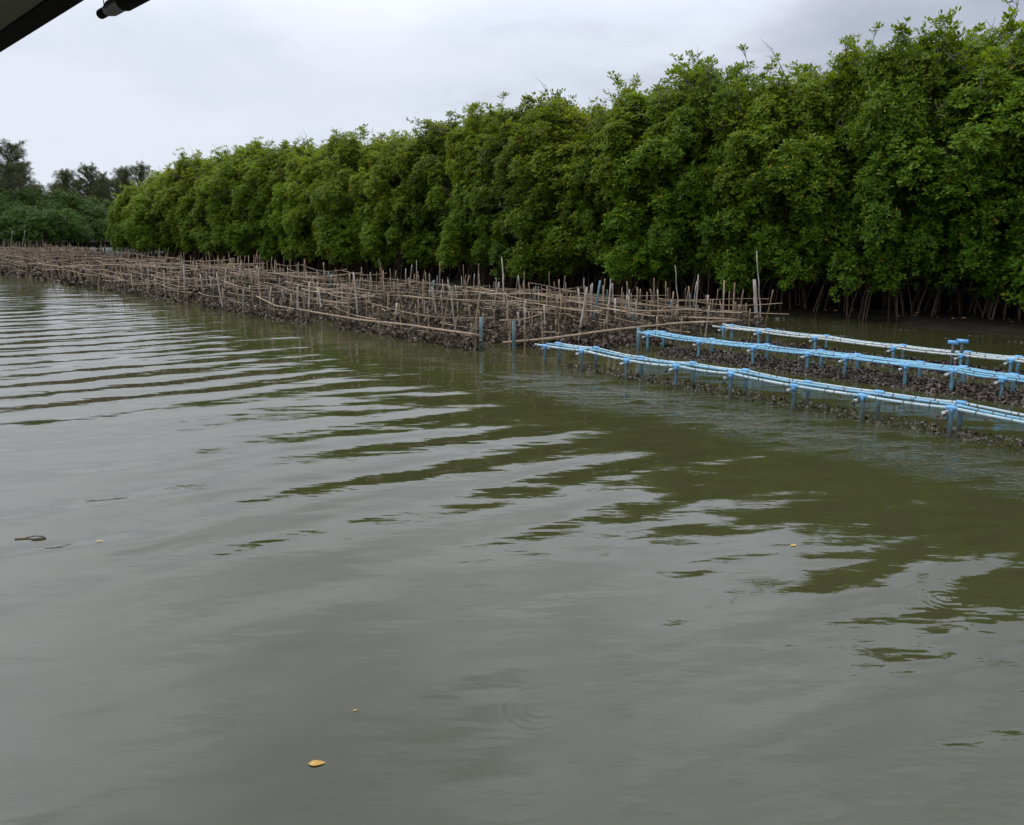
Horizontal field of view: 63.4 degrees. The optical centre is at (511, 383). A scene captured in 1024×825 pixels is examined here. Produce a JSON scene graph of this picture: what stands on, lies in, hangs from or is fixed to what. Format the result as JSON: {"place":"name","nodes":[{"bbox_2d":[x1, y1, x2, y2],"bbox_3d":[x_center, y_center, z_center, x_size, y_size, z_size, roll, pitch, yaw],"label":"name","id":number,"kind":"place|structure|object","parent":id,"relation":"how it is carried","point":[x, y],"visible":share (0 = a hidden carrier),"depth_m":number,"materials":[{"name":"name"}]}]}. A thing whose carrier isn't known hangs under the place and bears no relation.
{"place":"outdoors","nodes":[
{"label":"outdoors","id":0,"kind":"place"},
{"bbox_2d":[0,0,83,51],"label":"boat canopy","id":1,"kind":"object","parent":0,"point":[20,19],"visible":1,"depth_m":2.24,"materials":[{"name":"grey fabric"}]},
{"bbox_2d":[96,0,149,18],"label":"pole","id":2,"kind":"object","parent":1,"relation":"hanging from","point":[112,8],"visible":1,"depth_m":1.91,"materials":[{"name":"black metal"}]},
{"bbox_2d":[0,239,111,246],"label":"bank","id":3,"kind":"structure","parent":0,"point":[93,243],"depth_m":83.17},
{"bbox_2d":[0,201,23,245],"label":"round tree","id":4,"kind":"object","parent":3,"relation":"on","point":[6,207],"visible":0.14,"depth_m":75.94,"materials":[{"name":"green plant"}]},
{"bbox_2d":[0,213,28,246],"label":"bush","id":5,"kind":"object","parent":3,"relation":"on","point":[10,228],"visible":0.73,"depth_m":72.83,"materials":[{"name":"green plant"}]},
{"bbox_2d":[4,158,38,202],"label":"casuarina tree","id":6,"kind":"object","parent":3,"relation":"on","point":[32,181],"visible":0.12,"depth_m":83.52,"materials":[{"name":"green plant"}]},
{"bbox_2d":[0,138,43,242],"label":"casuarina tree","id":7,"kind":"object","parent":3,"relation":"on","point":[10,156],"visible":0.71,"depth_m":79.58,"materials":[{"name":"green plant"}]},
{"bbox_2d":[1,204,46,245],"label":"bush","id":8,"kind":"object","parent":3,"relation":"on","point":[14,211],"visible":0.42,"depth_m":73.73,"materials":[{"name":"green plant"}]},
{"bbox_2d":[0,187,63,245],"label":"round tree","id":9,"kind":"object","parent":3,"relation":"on","point":[23,197],"visible":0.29,"depth_m":79.22,"materials":[{"name":"green plant"}]},
{"bbox_2d":[15,209,67,246],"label":"bush","id":10,"kind":"object","parent":3,"relation":"on","point":[32,218],"visible":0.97,"depth_m":73.02,"materials":[{"name":"green plant"}]},
{"bbox_2d":[33,199,68,245],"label":"round tree","id":11,"kind":"object","parent":3,"relation":"on","point":[50,204],"visible":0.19,"depth_m":77.70,"materials":[{"name":"green plant"}]},
{"bbox_2d":[22,207,91,245],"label":"bush","id":12,"kind":"object","parent":3,"relation":"on","point":[73,225],"visible":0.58,"depth_m":75.45,"materials":[{"name":"green plant"}]},
{"bbox_2d":[46,167,81,202],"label":"casuarina tree","id":13,"kind":"object","parent":3,"relation":"on","point":[65,176],"visible":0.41,"depth_m":92.72,"materials":[{"name":"green plant"}]},
{"bbox_2d":[48,187,86,244],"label":"round tree","id":14,"kind":"object","parent":3,"relation":"on","point":[65,202],"visible":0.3,"depth_m":81.80,"materials":[{"name":"green plant"}]},
{"bbox_2d":[64,215,94,244],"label":"bush","id":15,"kind":"object","parent":3,"relation":"on","point":[88,241],"visible":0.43,"depth_m":77.67,"materials":[{"name":"green plant"}]},
{"bbox_2d":[62,194,106,242],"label":"round tree","id":16,"kind":"object","parent":3,"relation":"on","point":[90,202],"visible":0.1,"depth_m":83.44,"materials":[{"name":"green plant"}]},
{"bbox_2d":[67,161,113,202],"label":"casuarina tree","id":17,"kind":"object","parent":3,"relation":"on","point":[88,189],"visible":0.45,"depth_m":93.92,"materials":[{"name":"green plant"}]},
{"bbox_2d":[76,204,111,244],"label":"bush","id":18,"kind":"object","parent":3,"relation":"on","point":[93,214],"visible":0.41,"depth_m":81.38,"materials":[{"name":"green plant"}]},
{"bbox_2d":[84,170,110,203],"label":"casuarina tree","id":19,"kind":"object","parent":3,"relation":"on","point":[105,179],"visible":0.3,"depth_m":96.17,"materials":[{"name":"green plant"}]},
{"bbox_2d":[90,218,112,243],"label":"bush","id":20,"kind":"object","parent":3,"relation":"on","point":[98,222],"visible":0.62,"depth_m":79.92,"materials":[{"name":"green plant"}]},
{"bbox_2d":[99,198,116,233],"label":"round tree","id":21,"kind":"object","parent":3,"relation":"on","point":[106,202],"visible":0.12,"depth_m":85.65,"materials":[{"name":"green plant"}]},
{"bbox_2d":[96,165,138,203],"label":"casuarina tree","id":22,"kind":"object","parent":3,"relation":"on","point":[123,174],"visible":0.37,"depth_m":96.53,"materials":[{"name":"green plant"}]},
{"bbox_2d":[116,160,152,193],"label":"casuarina tree","id":23,"kind":"object","parent":3,"relation":"on","point":[140,174],"visible":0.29,"depth_m":98.72,"materials":[{"name":"green plant"}]},
{"bbox_2d":[0,246,1023,824],"bbox_3d":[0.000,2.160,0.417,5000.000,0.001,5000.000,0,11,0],"label":"water","id":24,"kind":"structure","parent":0,"point":[496,584],"depth_m":5.18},
{"bbox_2d":[0,239,103,257],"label":"oyster rack","id":25,"kind":"object","parent":24,"relation":"in","point":[24,249],"visible":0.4,"depth_m":57.41,"materials":[{"name":"brown wood"}]},
{"bbox_2d":[0,245,123,266],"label":"oyster rack","id":26,"kind":"object","parent":24,"relation":"in","point":[54,256],"visible":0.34,"depth_m":47.26,"materials":[{"name":"brown wood"}]},
{"bbox_2d":[0,244,188,276],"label":"oyster rack","id":27,"kind":"object","parent":24,"relation":"in","point":[10,267],"visible":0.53,"depth_m":39.25,"materials":[{"name":"brown wood"}]},
{"bbox_2d":[29,250,282,287],"bbox_3d":[-14.689,-4.723,34.120,7.711,1.450,8.826,-10,15,-41],"label":"oyster rack","id":28,"kind":"object","parent":24,"relation":"in","point":[92,278],"visible":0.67,"depth_m":33.18,"materials":[{"name":"brown wood"}]},
{"bbox_2d":[101,255,384,302],"bbox_3d":[-9.196,-3.541,28.047,7.146,1.432,7.983,-10,15,-42],"label":"oyster rack","id":29,"kind":"object","parent":24,"relation":"in","point":[161,288],"visible":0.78,"depth_m":26.97,"materials":[{"name":"brown wood"}]},
{"bbox_2d":[308,760,324,765],"bbox_3d":[-0.810,1.573,3.437,0.070,0.003,0.036,-1,11,-6],"label":"floating leaf","id":30,"kind":"object","parent":24,"relation":"on","point":[315,762],"visible":1,"depth_m":3.44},
{"bbox_2d":[194,263,534,335],"bbox_3d":[-2.167,-2.205,21.157,7.725,1.421,11.849,-11,15,-44],"label":"oyster rack","id":31,"kind":"object","parent":24,"relation":"in","point":[280,307],"visible":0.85,"depth_m":21.73,"materials":[{"name":"brown wood"}]},
{"bbox_2d":[479,317,482,344],"bbox_3d":[-0.566,-0.768,15.260,0.065,0.922,0.068,0,11,0],"label":"pipe post","id":32,"kind":"object","parent":24,"relation":"in","point":[481,326],"visible":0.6,"depth_m":15.19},
{"bbox_2d":[512,320,515,348],"bbox_3d":[0.034,-0.685,14.870,0.065,0.909,0.068,0,11,0],"label":"pipe post","id":33,"kind":"object","parent":24,"relation":"in","point":[514,334],"visible":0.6,"depth_m":14.81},
{"bbox_2d":[331,272,789,353],"bbox_3d":[0.353,-1.714,18.580,9.966,1.436,7.906,9,14,38],"label":"oyster rack","id":34,"kind":"object","parent":24,"relation":"in","point":[506,310],"visible":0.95,"depth_m":17.06,"materials":[{"name":"brown wood"}]},
{"bbox_2d":[545,316,677,350],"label":"oyster clumps","id":35,"kind":"object","parent":24,"relation":"on","point":[617,341],"visible":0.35,"depth_m":15.23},
{"bbox_2d":[636,327,640,348],"bbox_3d":[2.264,-0.623,14.882,0.065,0.781,0.068,0,11,0],"label":"pipe post","id":36,"kind":"object","parent":24,"relation":"in","point":[638,339],"visible":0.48,"depth_m":14.82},
{"bbox_2d":[753,279,758,323],"bbox_3d":[5.451,-1.679,18.518,0.108,1.296,0.236,-11,15,-44],"label":"pole","id":37,"kind":"object","parent":24,"relation":"in","point":[755,296],"visible":0.66,"depth_m":18.47,"materials":[{"name":"grey wood"}]},
{"bbox_2d":[756,251,760,316],"bbox_3d":[5.558,-2.022,18.627,0.049,1.914,0.281,-10,15,-41],"label":"pole","id":38,"kind":"object","parent":24,"relation":"in","point":[758,282],"visible":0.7,"depth_m":18.59,"materials":[{"name":"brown wood"}]},
{"bbox_2d":[535,342,1023,450],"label":"pipe rack","id":39,"kind":"object","parent":24,"relation":"in","point":[950,407],"visible":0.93,"depth_m":10.00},
{"bbox_2d":[638,330,1023,406],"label":"pipe rack","id":40,"kind":"object","parent":24,"relation":"in","point":[1013,395],"visible":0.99,"depth_m":11.95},
{"bbox_2d":[712,324,1023,384],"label":"pipe rack","id":41,"kind":"object","parent":24,"relation":"in","point":[954,354],"visible":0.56,"depth_m":13.21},
{"bbox_2d":[0,0,1023,197],"label":"sky","id":42,"kind":"structure","parent":0,"point":[149,81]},
{"bbox_2d":[110,253,1023,336],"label":"mud bank","id":43,"kind":"structure","parent":0,"point":[953,319],"depth_m":22.25,"materials":[{"name":"soil"}]},
{"bbox_2d":[105,191,143,254],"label":"mangrove tree","id":44,"kind":"object","parent":43,"relation":"on","point":[114,217],"visible":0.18,"depth_m":54.85,"materials":[{"name":"green plant"}]},
{"bbox_2d":[113,193,154,256],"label":"mangrove tree","id":45,"kind":"object","parent":43,"relation":"on","point":[120,237],"visible":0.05,"depth_m":53.88,"materials":[{"name":"green plant"}]},
{"bbox_2d":[114,179,157,255],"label":"mangrove tree","id":46,"kind":"object","parent":43,"relation":"on","point":[131,238],"visible":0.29,"depth_m":53.21,"materials":[{"name":"green plant"}]},
{"bbox_2d":[129,168,173,256],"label":"mangrove tree","id":47,"kind":"object","parent":43,"relation":"on","point":[137,193],"visible":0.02,"depth_m":50.84,"materials":[{"name":"green plant"}]},
{"bbox_2d":[124,170,189,260],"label":"mangrove tree","id":48,"kind":"object","parent":43,"relation":"on","point":[139,207],"visible":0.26,"depth_m":47.84,"materials":[{"name":"green plant"}]},
{"bbox_2d":[139,170,185,255],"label":"mangrove tree","id":49,"kind":"object","parent":43,"relation":"on","point":[151,174],"depth_m":51.96,"materials":[{"name":"green plant"}]},
{"bbox_2d":[156,163,187,257],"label":"mangrove tree","id":50,"kind":"object","parent":43,"relation":"on","point":[169,166],"visible":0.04,"depth_m":50.41,"materials":[{"name":"green plant"}]},
{"bbox_2d":[144,167,213,260],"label":"mangrove tree","id":51,"kind":"object","parent":43,"relation":"on","point":[165,240],"visible":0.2,"depth_m":47.39,"materials":[{"name":"green plant"}]},
{"bbox_2d":[159,147,216,260],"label":"mangrove tree","id":52,"kind":"object","parent":43,"relation":"on","point":[177,187],"visible":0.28,"depth_m":46.02,"materials":[{"name":"green plant"}]},
{"bbox_2d":[174,152,219,262],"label":"mangrove tree","id":53,"kind":"object","parent":43,"relation":"on","point":[187,223],"visible":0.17,"depth_m":45.27,"materials":[{"name":"green plant"}]},
{"bbox_2d":[181,162,239,263],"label":"mangrove tree","id":54,"kind":"object","parent":43,"relation":"on","point":[196,216],"visible":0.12,"depth_m":44.61,"materials":[{"name":"green plant"}]},
{"bbox_2d":[192,155,256,263],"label":"mangrove tree","id":55,"kind":"object","parent":43,"relation":"on","point":[205,236],"visible":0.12,"depth_m":43.05,"materials":[{"name":"green plant"}]},
{"bbox_2d":[202,145,260,261],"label":"mangrove tree","id":56,"kind":"object","parent":43,"relation":"on","point":[207,216],"visible":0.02,"depth_m":44.19,"materials":[{"name":"green plant"}]},
{"bbox_2d":[196,136,273,262],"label":"mangrove tree","id":57,"kind":"object","parent":43,"relation":"on","point":[226,172],"visible":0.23,"depth_m":41.76,"materials":[{"name":"green plant"}]},
{"bbox_2d":[217,140,267,262],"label":"mangrove tree","id":58,"kind":"object","parent":43,"relation":"on","point":[247,150],"visible":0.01,"depth_m":43.64,"materials":[{"name":"green plant"}]},
{"bbox_2d":[207,150,280,265],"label":"mangrove tree","id":59,"kind":"object","parent":43,"relation":"on","point":[248,250],"visible":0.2,"depth_m":41.40,"materials":[{"name":"green plant"}]},
{"bbox_2d":[223,141,286,266],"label":"mangrove tree","id":60,"kind":"object","parent":43,"relation":"on","point":[252,168],"visible":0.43,"depth_m":39.97,"materials":[{"name":"green plant"}]},
{"bbox_2d":[247,138,326,267],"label":"mangrove tree","id":61,"kind":"object","parent":43,"relation":"on","point":[270,163],"visible":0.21,"depth_m":39.52,"materials":[{"name":"green plant"}]},
{"bbox_2d":[260,132,314,264],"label":"mangrove tree","id":62,"kind":"object","parent":43,"relation":"on","point":[275,149],"visible":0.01,"depth_m":42.16,"materials":[{"name":"green plant"}]},
{"bbox_2d":[258,150,317,264],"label":"mangrove tree","id":63,"kind":"object","parent":43,"relation":"on","point":[315,261],"visible":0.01,"depth_m":40.08,"materials":[{"name":"green plant"}]},
{"bbox_2d":[261,145,321,270],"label":"mangrove tree","id":64,"kind":"object","parent":43,"relation":"on","point":[272,236],"visible":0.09,"depth_m":39.25,"materials":[{"name":"green plant"}]},
{"bbox_2d":[267,146,329,270],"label":"mangrove tree","id":65,"kind":"object","parent":43,"relation":"on","point":[294,170],"visible":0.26,"depth_m":37.78,"materials":[{"name":"green plant"}]},
{"bbox_2d":[281,157,345,269],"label":"mangrove tree","id":66,"kind":"object","parent":43,"relation":"on","point":[310,249],"visible":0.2,"depth_m":36.79,"materials":[{"name":"green plant"}]},
{"bbox_2d":[297,131,370,271],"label":"mangrove tree","id":67,"kind":"object","parent":43,"relation":"on","point":[328,150],"visible":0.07,"depth_m":36.27,"materials":[{"name":"green plant"}]},
{"bbox_2d":[319,132,369,272],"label":"mangrove tree","id":68,"kind":"object","parent":43,"relation":"on","point":[335,259],"visible":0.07,"depth_m":35.04,"materials":[{"name":"green plant"}]},
{"bbox_2d":[305,124,402,275],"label":"mangrove tree","id":69,"kind":"object","parent":43,"relation":"on","point":[335,234],"visible":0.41,"depth_m":33.87,"materials":[{"name":"green plant"}]},
{"bbox_2d":[346,134,408,276],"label":"mangrove tree","id":70,"kind":"object","parent":43,"relation":"on","point":[366,150],"visible":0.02,"depth_m":33.55,"materials":[{"name":"green plant"}]},
{"bbox_2d":[348,128,425,276],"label":"mangrove tree","id":71,"kind":"object","parent":43,"relation":"on","point":[361,218],"visible":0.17,"depth_m":32.73,"materials":[{"name":"green plant"}]},
{"bbox_2d":[359,128,453,279],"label":"mangrove tree","id":72,"kind":"object","parent":43,"relation":"on","point":[379,244],"visible":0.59,"depth_m":31.46,"materials":[{"name":"green plant"}]},
{"bbox_2d":[386,142,462,275],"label":"mangrove tree","id":73,"kind":"object","parent":43,"relation":"on","point":[400,260],"visible":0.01,"depth_m":32.88,"materials":[{"name":"green plant"}]},
{"bbox_2d":[404,148,462,278],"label":"mangrove tree","id":74,"kind":"object","parent":43,"relation":"on","point":[433,260],"visible":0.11,"depth_m":31.52,"materials":[{"name":"green plant"}]},
{"bbox_2d":[399,110,476,282],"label":"mangrove tree","id":75,"kind":"object","parent":43,"relation":"on","point":[434,135],"visible":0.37,"depth_m":30.65,"materials":[{"name":"green plant"}]},
{"bbox_2d":[425,102,505,285],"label":"mangrove tree","id":76,"kind":"object","parent":43,"relation":"on","point":[469,134],"visible":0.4,"depth_m":28.54,"materials":[{"name":"green plant"}]},
{"bbox_2d":[434,101,513,279],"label":"mangrove tree","id":77,"kind":"object","parent":43,"relation":"on","point":[498,109],"visible":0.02,"depth_m":30.52,"materials":[{"name":"green plant"}]},
{"bbox_2d":[443,172,504,278],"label":"mangrove tree","id":78,"kind":"object","parent":43,"relation":"on","point":[476,264],"depth_m":31.72,"materials":[{"name":"green plant"}]},
{"bbox_2d":[450,116,536,285],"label":"mangrove tree","id":79,"kind":"object","parent":43,"relation":"on","point":[500,184],"visible":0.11,"depth_m":27.85,"materials":[{"name":"green plant"}]},
{"bbox_2d":[463,88,565,287],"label":"mangrove tree","id":80,"kind":"object","parent":43,"relation":"on","point":[478,203],"visible":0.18,"depth_m":26.81,"materials":[{"name":"green plant"}]},
{"bbox_2d":[481,185,569,283],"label":"mangrove tree","id":81,"kind":"object","parent":43,"relation":"on","point":[500,253],"depth_m":29.01,"materials":[{"name":"green plant"}]},
{"bbox_2d":[484,77,607,290],"bbox_3d":[1.409,-6.064,26.613,4.821,6.734,4.973,6,13,29],"label":"mangrove tree","id":82,"kind":"object","parent":43,"relation":"on","point":[531,144],"visible":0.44,"depth_m":25.23,"materials":[{"name":"green plant"}]},
{"bbox_2d":[515,97,632,295],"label":"mangrove tree","id":83,"kind":"object","parent":43,"relation":"on","point":[571,240],"visible":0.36,"depth_m":24.89,"materials":[{"name":"green plant"}]},
{"bbox_2d":[550,94,606,283],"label":"mangrove tree","id":84,"kind":"object","parent":43,"relation":"on","point":[572,97],"depth_m":27.76,"materials":[{"name":"green plant"}]},
{"bbox_2d":[549,88,658,294],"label":"mangrove tree","id":85,"kind":"object","parent":43,"relation":"on","point":[593,154],"visible":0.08,"depth_m":24.24,"materials":[{"name":"green plant"}]},
{"bbox_2d":[579,266,657,286],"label":"mangrove tree","id":86,"kind":"object","parent":43,"relation":"on","point":[595,269],"depth_m":26.90,"materials":[{"name":"green plant"}]},
{"bbox_2d":[553,65,717,298],"bbox_3d":[3.722,-5.587,23.931,4.292,6.845,4.424,-5,12,-25],"label":"mangrove tree","id":87,"kind":"object","parent":43,"relation":"on","point":[585,224],"visible":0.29,"depth_m":23.37,"materials":[{"name":"green plant"}]},
{"bbox_2d":[637,274,683,288],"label":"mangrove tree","id":88,"kind":"object","parent":43,"relation":"on","point":[661,282],"depth_m":26.92,"materials":[{"name":"brown plant"}]},
{"bbox_2d":[592,81,730,304],"bbox_3d":[4.486,-5.158,23.153,4.584,6.226,4.608,6,12,29],"label":"mangrove tree","id":89,"kind":"object","parent":43,"relation":"on","point":[635,173],"visible":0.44,"depth_m":22.25,"materials":[{"name":"green plant"}]},
{"bbox_2d":[673,103,720,292],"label":"mangrove tree","id":90,"kind":"object","parent":43,"relation":"on","point":[706,274],"depth_m":25.32,"materials":[{"name":"brown plant"}]},
{"bbox_2d":[643,43,771,303],"bbox_3d":[5.377,-5.322,22.006,3.941,7.051,3.783,4,12,19],"label":"mangrove tree","id":91,"kind":"object","parent":43,"relation":"on","point":[708,93],"visible":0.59,"depth_m":21.19,"materials":[{"name":"green plant"}]},
{"bbox_2d":[682,124,774,296],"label":"mangrove tree","id":92,"kind":"object","parent":43,"relation":"on","point":[688,276],"depth_m":23.90,"materials":[{"name":"brown plant"}]},
{"bbox_2d":[679,71,849,306],"bbox_3d":[6.438,-4.743,21.253,3.864,6.147,3.983,-4,12,-20],"label":"mangrove tree","id":93,"kind":"object","parent":43,"relation":"on","point":[779,202],"visible":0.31,"depth_m":20.37,"materials":[{"name":"green plant"}]},
{"bbox_2d":[711,41,874,309],"bbox_3d":[6.954,-4.937,20.850,4.506,6.704,4.368,-7,13,-34],"label":"mangrove tree","id":94,"kind":"object","parent":43,"relation":"on","point":[804,103],"visible":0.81,"depth_m":19.55,"materials":[{"name":"green plant"}]},
{"bbox_2d":[775,70,834,298],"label":"mangrove tree","id":95,"kind":"object","parent":43,"relation":"on","point":[818,276],"depth_m":23.35,"materials":[{"name":"brown plant"}]},
{"bbox_2d":[787,34,922,317],"bbox_3d":[8.199,-4.841,19.997,3.363,6.848,3.345,8,13,35],"label":"mangrove tree","id":96,"kind":"object","parent":43,"relation":"on","point":[842,82],"visible":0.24,"depth_m":19.44,"materials":[{"name":"green plant"}]},
{"bbox_2d":[824,42,920,303],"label":"mangrove tree","id":97,"kind":"object","parent":43,"relation":"on","point":[865,47],"depth_m":21.94,"materials":[{"name":"brown plant"}]},
{"bbox_2d":[812,6,982,320],"bbox_3d":[8.784,-4.767,19.075,3.657,7.074,3.511,1,11,5],"label":"mangrove tree","id":98,"kind":"object","parent":43,"relation":"on","point":[923,75],"visible":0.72,"depth_m":18.08,"materials":[{"name":"green plant"}]},
{"bbox_2d":[864,278,963,296],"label":"mangrove tree","id":99,"kind":"object","parent":43,"relation":"on","point":[906,289],"depth_m":23.25,"materials":[{"name":"brown plant"}]},
{"bbox_2d":[846,35,1023,316],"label":"mangrove tree","id":100,"kind":"object","parent":43,"relation":"on","point":[919,154],"visible":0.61,"depth_m":17.40,"materials":[{"name":"green plant"}]},
{"bbox_2d":[848,14,1023,312],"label":"mangrove tree","id":101,"kind":"object","parent":43,"relation":"on","point":[978,48],"visible":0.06,"depth_m":18.71,"materials":[{"name":"green plant"}]},
{"bbox_2d":[916,33,1023,316],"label":"mangrove tree","id":102,"kind":"object","parent":43,"relation":"on","point":[1011,151],"visible":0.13,"depth_m":17.44,"materials":[{"name":"green plant"}]},
{"bbox_2d":[923,0,1023,320],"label":"mangrove tree","id":103,"kind":"object","parent":43,"relation":"on","point":[989,211],"visible":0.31,"depth_m":17.15,"materials":[{"name":"green plant"}]},
{"bbox_2d":[934,33,1022,304],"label":"mangrove tree","id":104,"kind":"object","parent":43,"relation":"on","point":[961,279],"depth_m":21.20,"materials":[{"name":"brown plant"}]},
{"bbox_2d":[985,109,1023,295],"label":"mangrove tree","id":105,"kind":"object","parent":43,"relation":"on","point":[1019,222],"visible":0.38,"depth_m":17.31,"materials":[{"name":"green plant"}]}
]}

